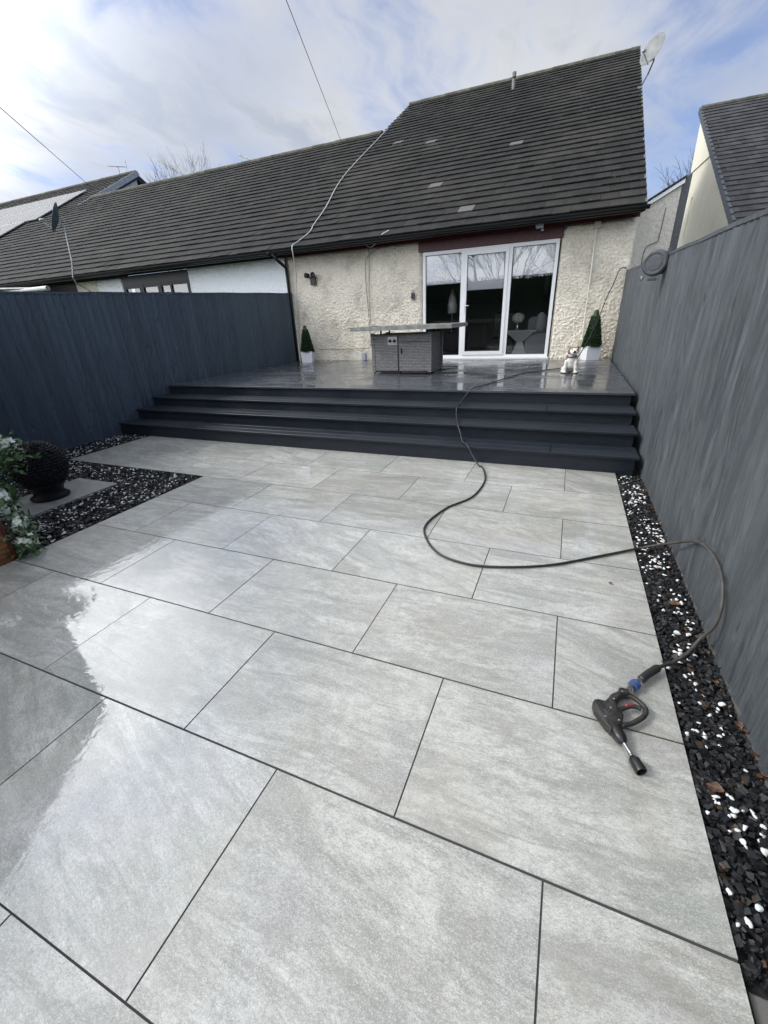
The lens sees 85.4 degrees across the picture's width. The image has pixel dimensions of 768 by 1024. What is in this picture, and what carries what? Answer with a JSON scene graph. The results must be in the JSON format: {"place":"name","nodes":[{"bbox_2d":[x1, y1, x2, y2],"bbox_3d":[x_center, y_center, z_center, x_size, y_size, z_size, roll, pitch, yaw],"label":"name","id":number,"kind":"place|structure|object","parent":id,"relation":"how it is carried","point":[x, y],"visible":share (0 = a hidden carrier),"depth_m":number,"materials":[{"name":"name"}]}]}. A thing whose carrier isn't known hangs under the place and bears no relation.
{"place":"outdoors","nodes":[
{"label":"outdoors","id":0,"kind":"place"},
{"bbox_2d":[0,436,753,1023],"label":"patio paving","id":1,"kind":"structure","parent":0,"point":[120,824],"depth_m":1.51,"materials":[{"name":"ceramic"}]},
{"bbox_2d":[423,267,724,667],"bbox_3d":[2.048,-2.012,5.075,1.981,2.148,8.240,8,27,21],"label":"pressure hose","id":2,"kind":"object","parent":1,"relation":"on","point":[710,629],"visible":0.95,"depth_m":2.63,"materials":[{"name":"grey rubber"}]},
{"bbox_2d":[592,664,661,775],"bbox_3d":[0.963,0.765,1.665,0.209,0.050,0.574,14,30,33],"label":"spray gun","id":3,"kind":"object","parent":1,"relation":"on","point":[608,714],"visible":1,"depth_m":1.61,"materials":[{"name":"plastic"}]},
{"bbox_2d":[0,0,767,291],"label":"sky","id":4,"kind":"structure","parent":0,"point":[101,84],"materials":[{"name":"blue"}]},
{"bbox_2d":[5,465,767,999],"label":"garden bed","id":5,"kind":"object","parent":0,"point":[757,989],"depth_m":1.19,"materials":[{"name":"stone"}]},
{"bbox_2d":[8,478,117,519],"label":"stepping slab","id":6,"kind":"structure","parent":5,"relation":"on","point":[80,488],"depth_m":4.11,"materials":[{"name":"stone"}]},
{"bbox_2d":[5,440,70,502],"bbox_3d":[-3.304,-0.405,3.996,0.482,0.562,0.481,8,27,21],"label":"ball ornament","id":7,"kind":"object","parent":6,"relation":"on","point":[43,480],"visible":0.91,"depth_m":3.89,"materials":[{"name":"black"}]},
{"bbox_2d":[0,434,200,564],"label":"slate gravel","id":8,"kind":"structure","parent":5,"relation":"on","point":[157,485],"depth_m":4.21,"materials":[{"name":"black gravel"}]},
{"bbox_2d":[0,520,16,566],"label":"wooden planter","id":9,"kind":"object","parent":8,"relation":"on","point":[4,559],"visible":0.8,"depth_m":2.96,"materials":[{"name":"brown wood"}]},
{"bbox_2d":[0,429,47,559],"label":"flowering shrub","id":10,"kind":"object","parent":9,"relation":"in","point":[19,524],"visible":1,"depth_m":3.02,"materials":[{"name":"green plant"}]},
{"bbox_2d":[0,436,186,552],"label":"white pebbles","id":11,"kind":"object","parent":8,"relation":"on","point":[81,504],"visible":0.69,"depth_m":4.15,"materials":[{"name":"white stone"}]},
{"bbox_2d":[0,291,299,461],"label":"garden fence","id":12,"kind":"object","parent":5,"relation":"on","point":[78,368],"visible":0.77,"depth_m":6.36,"materials":[{"name":"wood"}]},
{"bbox_2d":[611,208,767,787],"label":"garden fence","id":13,"kind":"object","parent":5,"relation":"on","point":[689,358],"visible":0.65,"depth_m":2.28,"materials":[{"name":"wood"}]},
{"bbox_2d":[639,247,671,280],"bbox_3d":[2.705,-2.467,4.157,0.250,0.275,0.183,8,27,21],"label":"hose reel","id":14,"kind":"object","parent":13,"relation":"attached to","point":[654,262],"visible":0.98,"depth_m":4.12,"materials":[{"name":"grey plastic"}]},
{"bbox_2d":[747,992,767,1023],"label":"concrete kerb","id":15,"kind":"structure","parent":5,"relation":"on","point":[759,1007],"depth_m":0.96,"materials":[{"name":"grey concrete"}]},
{"bbox_2d":[535,312,546,332],"bbox_3d":[3.496,-4.218,9.256,0.257,0.410,0.257,8,27,21],"label":"chair","id":16,"kind":"object","parent":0,"point":[540,322],"visible":0.98,"depth_m":9.17,"materials":[{"name":"grey fabric"}]},
{"bbox_2d":[616,474,767,990],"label":"slate gravel","id":17,"kind":"structure","parent":0,"point":[748,867],"depth_m":1.51,"materials":[{"name":"black gravel"}]},
{"bbox_2d":[668,600,680,604],"bbox_3d":[1.556,0.488,2.229,0.056,0.011,0.039,6,40,38],"label":"dead leaf","id":18,"kind":"object","parent":17,"relation":"on","point":[673,602],"visible":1,"depth_m":2.23,"materials":[{"name":"brown plant"}]},
{"bbox_2d":[620,476,767,928],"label":"white pebbles","id":19,"kind":"object","parent":17,"relation":"on","point":[758,907],"visible":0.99,"depth_m":1.56,"materials":[{"name":"white stone"}]},
{"bbox_2d":[706,781,723,791],"bbox_3d":[1.092,0.908,1.372,0.037,0.010,0.050,-41,16,-27],"label":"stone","id":20,"kind":"object","parent":17,"relation":"on","point":[715,786],"visible":1,"depth_m":1.37,"materials":[{"name":"brown stone"}]},
{"bbox_2d":[736,720,743,728],"bbox_3d":[1.347,0.803,1.575,0.023,0.009,0.035,-6,30,23],"label":"dead leaf","id":21,"kind":"object","parent":17,"relation":"on","point":[739,724],"visible":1,"depth_m":1.58,"materials":[{"name":"brown plant"}]},
{"label":"ground","id":22,"kind":"structure","parent":0,"visible":0},
{"bbox_2d":[0,170,145,251],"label":"house","id":23,"kind":"structure","parent":22,"relation":"on","point":[96,187],"depth_m":20.14,"materials":[{"name":"tile"}]},
{"bbox_2d":[0,205,20,216],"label":"solar panel","id":24,"kind":"object","parent":23,"relation":"attached to","point":[7,211],"visible":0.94,"depth_m":21.83,"materials":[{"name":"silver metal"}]},
{"bbox_2d":[0,222,24,235],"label":"solar panel","id":25,"kind":"object","parent":23,"relation":"attached to","point":[8,229],"visible":1,"depth_m":18.50,"materials":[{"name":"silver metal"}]},
{"bbox_2d":[0,210,33,226],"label":"solar panel","id":26,"kind":"object","parent":23,"relation":"attached to","point":[13,219],"visible":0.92,"depth_m":19.74,"materials":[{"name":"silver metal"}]},
{"bbox_2d":[0,202,33,217],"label":"solar panel","id":27,"kind":"object","parent":23,"relation":"attached to","point":[16,210],"visible":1,"depth_m":21.34,"materials":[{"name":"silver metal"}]},
{"bbox_2d":[9,207,46,224],"bbox_3d":[-16.567,-13.816,19.415,0.970,0.040,1.620,8,56,21],"label":"solar panel","id":28,"kind":"object","parent":23,"relation":"attached to","point":[28,215],"visible":0.93,"depth_m":19.35,"materials":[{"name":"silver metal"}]},
{"bbox_2d":[12,199,45,214],"bbox_3d":[-17.930,-15.402,21.026,0.970,0.040,1.620,8,56,21],"label":"solar panel","id":29,"kind":"object","parent":23,"relation":"attached to","point":[28,207],"visible":0.89,"depth_m":20.96,"materials":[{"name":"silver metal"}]},
{"bbox_2d":[24,196,58,211],"bbox_3d":[-16.988,-15.275,20.657,0.970,0.040,1.620,8,56,21],"label":"solar panel","id":30,"kind":"object","parent":23,"relation":"attached to","point":[42,203],"visible":0.89,"depth_m":20.60,"materials":[{"name":"glass"}]},
{"bbox_2d":[22,204,61,221],"bbox_3d":[-15.625,-13.689,19.045,0.970,0.040,1.620,8,56,21],"label":"solar panel","id":31,"kind":"object","parent":23,"relation":"attached to","point":[41,213],"visible":0.93,"depth_m":18.89,"materials":[{"name":"white glass"}]},
{"bbox_2d":[0,107,85,182],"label":"overhead wire","id":32,"kind":"object","parent":23,"relation":"attached to","point":[38,141],"visible":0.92,"depth_m":15.05,"materials":[{"name":"grey"}]},
{"bbox_2d":[37,193,71,208],"bbox_3d":[-16.046,-15.149,20.287,0.970,0.040,1.620,8,56,21],"label":"solar panel","id":33,"kind":"object","parent":23,"relation":"attached to","point":[52,202],"visible":0.89,"depth_m":20.21,"materials":[{"name":"glass"}]},
{"bbox_2d":[51,190,86,205],"bbox_3d":[-15.104,-15.022,19.917,0.970,0.040,1.620,8,56,21],"label":"solar panel","id":34,"kind":"object","parent":23,"relation":"attached to","point":[68,198],"visible":0.89,"depth_m":19.85,"materials":[{"name":"glass"}]},
{"bbox_2d":[146,144,210,181],"bbox_3d":[-16.117,-21.216,34.147,10.296,14.253,6.760,-7,25,-10],"label":"bare tree","id":35,"kind":"object","parent":22,"relation":"on","point":[191,164],"visible":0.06,"depth_m":31.02,"materials":[{"name":"brown plant"}]},
{"bbox_2d":[0,130,382,360],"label":"house","id":36,"kind":"structure","parent":22,"relation":"on","point":[221,229],"depth_m":12.53,"materials":[{"name":"tile"}]},
{"bbox_2d":[0,286,50,291],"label":"grey pole","id":37,"kind":"object","parent":36,"relation":"attached to","point":[41,288],"visible":0.76,"depth_m":12.64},
{"bbox_2d":[39,202,91,291],"bbox_3d":[-8.822,-7.195,11.736,0.534,2.504,0.838,8,27,21],"label":"satellite dish","id":38,"kind":"object","parent":36,"relation":"attached to","point":[55,216],"visible":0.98,"depth_m":11.28,"materials":[{"name":"grey metal"}]},
{"bbox_2d":[286,0,340,139],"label":"overhead wire","id":39,"kind":"object","parent":36,"relation":"attached to","point":[310,62],"visible":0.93,"depth_m":8.94,"materials":[{"name":"grey"}]},
{"bbox_2d":[119,358,639,476],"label":"decking steps","id":40,"kind":"structure","parent":22,"relation":"on","point":[581,419],"depth_m":5.47,"materials":[{"name":"grey wood"}]},
{"bbox_2d":[301,351,314,362],"bbox_3d":[-1.862,-3.807,10.199,0.270,0.250,0.270,0,25,5],"label":"planter","id":41,"kind":"object","parent":40,"relation":"on","point":[308,357],"visible":0.8,"depth_m":10.09,"materials":[{"name":"white ceramic"}]},
{"bbox_2d":[300,325,313,352],"bbox_3d":[-1.880,-4.167,10.031,0.363,0.615,0.358,8,27,21],"label":"topiary cone","id":42,"kind":"object","parent":41,"relation":"on","point":[306,344],"visible":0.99,"depth_m":9.98,"materials":[{"name":"green plant"}]},
{"bbox_2d":[350,322,467,373],"bbox_3d":[0.469,-2.875,7.326,1.740,0.765,1.160,8,27,21],"label":"wicker table","id":43,"kind":"object","parent":40,"relation":"on","point":[407,352],"visible":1,"depth_m":7.06,"materials":[{"name":"grey wicker"}]},
{"bbox_2d":[399,342,427,370],"bbox_3d":[0.499,-2.612,7.010,0.510,0.450,0.034,8,27,21],"label":"cabinet door","id":44,"kind":"structure","parent":43,"relation":"in","point":[412,356],"depth_m":7.00,"materials":[{"name":"grey wicker"}]},
{"bbox_2d":[560,346,579,372],"bbox_3d":[2.866,-2.336,6.364,0.272,0.390,0.328,8,27,21],"label":"dog statue","id":45,"kind":"object","parent":40,"relation":"on","point":[570,364],"visible":1,"depth_m":6.30,"materials":[{"name":"ceramic"}]},
{"bbox_2d":[580,346,601,359],"bbox_3d":[3.972,-3.069,8.008,0.270,0.250,0.270,-3,25,0],"label":"planter","id":46,"kind":"object","parent":40,"relation":"on","point":[589,353],"visible":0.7,"depth_m":7.91,"materials":[{"name":"white plastic"}]},
{"bbox_2d":[581,310,601,347],"bbox_3d":[3.953,-3.446,7.834,0.384,0.659,0.382,8,27,21],"label":"topiary cone","id":47,"kind":"object","parent":46,"relation":"in","point":[595,340],"visible":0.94,"depth_m":7.78,"materials":[{"name":"green plant"}]},
{"bbox_2d":[267,45,650,360],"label":"house","id":48,"kind":"structure","parent":22,"relation":"on","point":[501,166],"depth_m":9.34,"materials":[{"name":"tile"}]},
{"bbox_2d":[304,272,316,284],"bbox_3d":[-1.711,-5.448,9.719,0.302,0.256,0.185,8,27,21],"label":"wall lamp","id":49,"kind":"object","parent":48,"relation":"attached to","point":[312,279],"visible":1,"depth_m":9.71,"materials":[{"name":"black plastic"}]},
{"bbox_2d":[291,127,388,359],"bbox_3d":[-0.857,-8.183,11.917,0.584,6.629,7.557,7,26,20],"label":"roof cable","id":50,"kind":"object","parent":48,"relation":"attached to","point":[311,229],"visible":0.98,"depth_m":10.23,"materials":[{"name":"grey plastic"}]},
{"bbox_2d":[319,248,370,349],"bbox_3d":[-0.976,-4.923,9.706,1.498,2.108,0.013,8,27,21],"label":"wall cable","id":51,"kind":"object","parent":48,"relation":"attached to","point":[370,315],"depth_m":9.63,"materials":[{"name":"grey"}]},
{"bbox_2d":[362,353,366,359],"bbox_3d":[-0.481,-3.759,10.038,0.090,0.160,0.075,8,27,21],"label":"outdoor socket","id":52,"kind":"object","parent":48,"relation":"attached to","point":[364,356],"visible":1,"depth_m":10.01,"materials":[{"name":"white plastic"}]},
{"bbox_2d":[365,247,379,338],"bbox_3d":[-0.216,-4.685,9.479,0.382,2.268,0.022,6,26,18],"label":"wall cable","id":53,"kind":"object","parent":48,"relation":"attached to","point":[366,287],"depth_m":9.38,"materials":[{"name":"grey"}]},
{"bbox_2d":[427,253,461,284],"bbox_3d":[1.256,-5.105,8.720,0.750,0.582,0.016,8,27,21],"label":"roller blind","id":54,"kind":"object","parent":48,"relation":"attached to","point":[443,269],"visible":1,"depth_m":8.72,"materials":[{"name":"white fabric"}]},
{"bbox_2d":[443,333,466,354],"bbox_3d":[1.685,-4.077,10.152,0.600,0.520,0.400,8,27,21],"label":"sideboard","id":55,"kind":"object","parent":48,"relation":"in","point":[450,344],"visible":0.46,"depth_m":9.98,"materials":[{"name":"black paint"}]},
{"bbox_2d":[447,288,456,333],"bbox_3d":[1.616,-4.758,9.855,0.227,0.970,0.227,8,27,21],"label":"table lamp","id":56,"kind":"object","parent":55,"relation":"on","point":[452,305],"visible":0.98,"depth_m":9.73,"materials":[{"name":"fabric"}]},
{"bbox_2d":[467,252,505,290],"bbox_3d":[2.081,-4.926,8.429,0.770,0.732,0.016,8,27,21],"label":"roller blind","id":57,"kind":"object","parent":48,"relation":"attached to","point":[486,271],"visible":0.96,"depth_m":8.45,"materials":[{"name":"white fabric"}]},
{"bbox_2d":[489,311,516,353],"bbox_3d":[2.822,-4.218,9.828,0.500,0.950,0.640,8,27,21],"label":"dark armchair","id":58,"kind":"object","parent":48,"relation":"in","point":[494,342],"visible":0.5,"depth_m":9.78,"materials":[{"name":"black fabric"}]},
{"bbox_2d":[512,71,515,90],"bbox_3d":[4.129,-13.641,13.247,0.122,0.540,0.122,8,27,21],"label":"vent pipe","id":59,"kind":"object","parent":48,"relation":"on","point":[513,79],"visible":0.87,"depth_m":13.18,"materials":[{"name":"white"}]},
{"bbox_2d":[508,329,536,353],"bbox_3d":[3.087,-3.833,9.449,0.680,0.545,0.440,8,27,21],"label":"console table","id":60,"kind":"object","parent":48,"relation":"in","point":[519,337],"visible":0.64,"depth_m":9.32,"materials":[{"name":"white"}]},
{"bbox_2d":[512,313,523,329],"bbox_3d":[2.983,-4.241,9.265,0.262,0.356,0.259,8,27,21],"label":"flower vase","id":61,"kind":"object","parent":60,"relation":"on","point":[517,318],"visible":0.96,"depth_m":9.17,"materials":[{"name":"silver metal"}]},
{"bbox_2d":[512,243,555,275],"bbox_3d":[2.903,-4.906,8.063,0.760,0.532,0.016,8,27,21],"label":"roller blind","id":62,"kind":"object","parent":48,"relation":"attached to","point":[533,260],"visible":1,"depth_m":8.07,"materials":[{"name":"white fabric"}]},
{"bbox_2d":[525,332,550,355],"bbox_3d":[3.478,-3.778,9.374,0.550,0.475,0.230,8,27,21],"label":"side cabinet","id":63,"kind":"object","parent":48,"relation":"in","point":[534,342],"visible":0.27,"depth_m":9.29,"materials":[{"name":"grey"}]},
{"bbox_2d":[524,316,552,345],"bbox_3d":[4.063,-4.111,9.649,1.450,0.800,0.900,8,27,21],"label":"sofa","id":64,"kind":"object","parent":48,"relation":"in","point":[531,323],"visible":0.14,"depth_m":9.93,"materials":[{"name":"grey fabric"}]},
{"bbox_2d":[535,224,543,230],"bbox_3d":[2.872,-5.289,7.649,0.141,0.217,0.122,17,31,37],"label":"security camera","id":65,"kind":"object","parent":48,"relation":"attached to","point":[541,226],"visible":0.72,"depth_m":7.65,"materials":[{"name":"white plastic"}]},
{"bbox_2d":[577,221,601,346],"bbox_3d":[3.855,-4.224,7.811,0.130,2.080,0.060,8,27,21],"label":"wall conduit","id":66,"kind":"object","parent":48,"relation":"attached to","point":[597,224],"depth_m":7.76,"materials":[{"name":"white plastic"}]},
{"bbox_2d":[640,32,664,84],"bbox_3d":[7.331,-12.362,11.492,0.514,1.231,0.651,8,27,21],"label":"satellite dish","id":67,"kind":"object","parent":48,"relation":"attached to","point":[651,50],"visible":0.98,"depth_m":11.38,"materials":[{"name":"white metal"}]},
{"bbox_2d":[630,173,692,268],"bbox_3d":[6.634,-6.035,11.087,1.220,4.030,3.100,8,27,21],"label":"side extension","id":68,"kind":"object","parent":22,"relation":"on","point":[673,197],"visible":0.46,"depth_m":9.32,"materials":[{"name":"beige paint"}]},
{"bbox_2d":[641,207,666,263],"bbox_3d":[6.125,-6.170,9.496,0.300,1.251,0.017,8,27,21],"label":"wall cable","id":69,"kind":"object","parent":68,"relation":"attached to","point":[658,238],"depth_m":9.43,"materials":[{"name":"grey plastic"}]},
{"bbox_2d":[657,149,692,187],"bbox_3d":[17.875,-15.613,24.122,7.248,9.623,5.678,-9,26,-14],"label":"bare tree","id":70,"kind":"object","parent":22,"relation":"on","point":[668,183],"visible":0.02,"depth_m":22.25,"materials":[{"name":"brown plant"}]},
{"bbox_2d":[677,93,767,247],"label":"house","id":71,"kind":"structure","parent":22,"relation":"on","point":[729,183],"depth_m":13.54,"materials":[{"name":"tile"}]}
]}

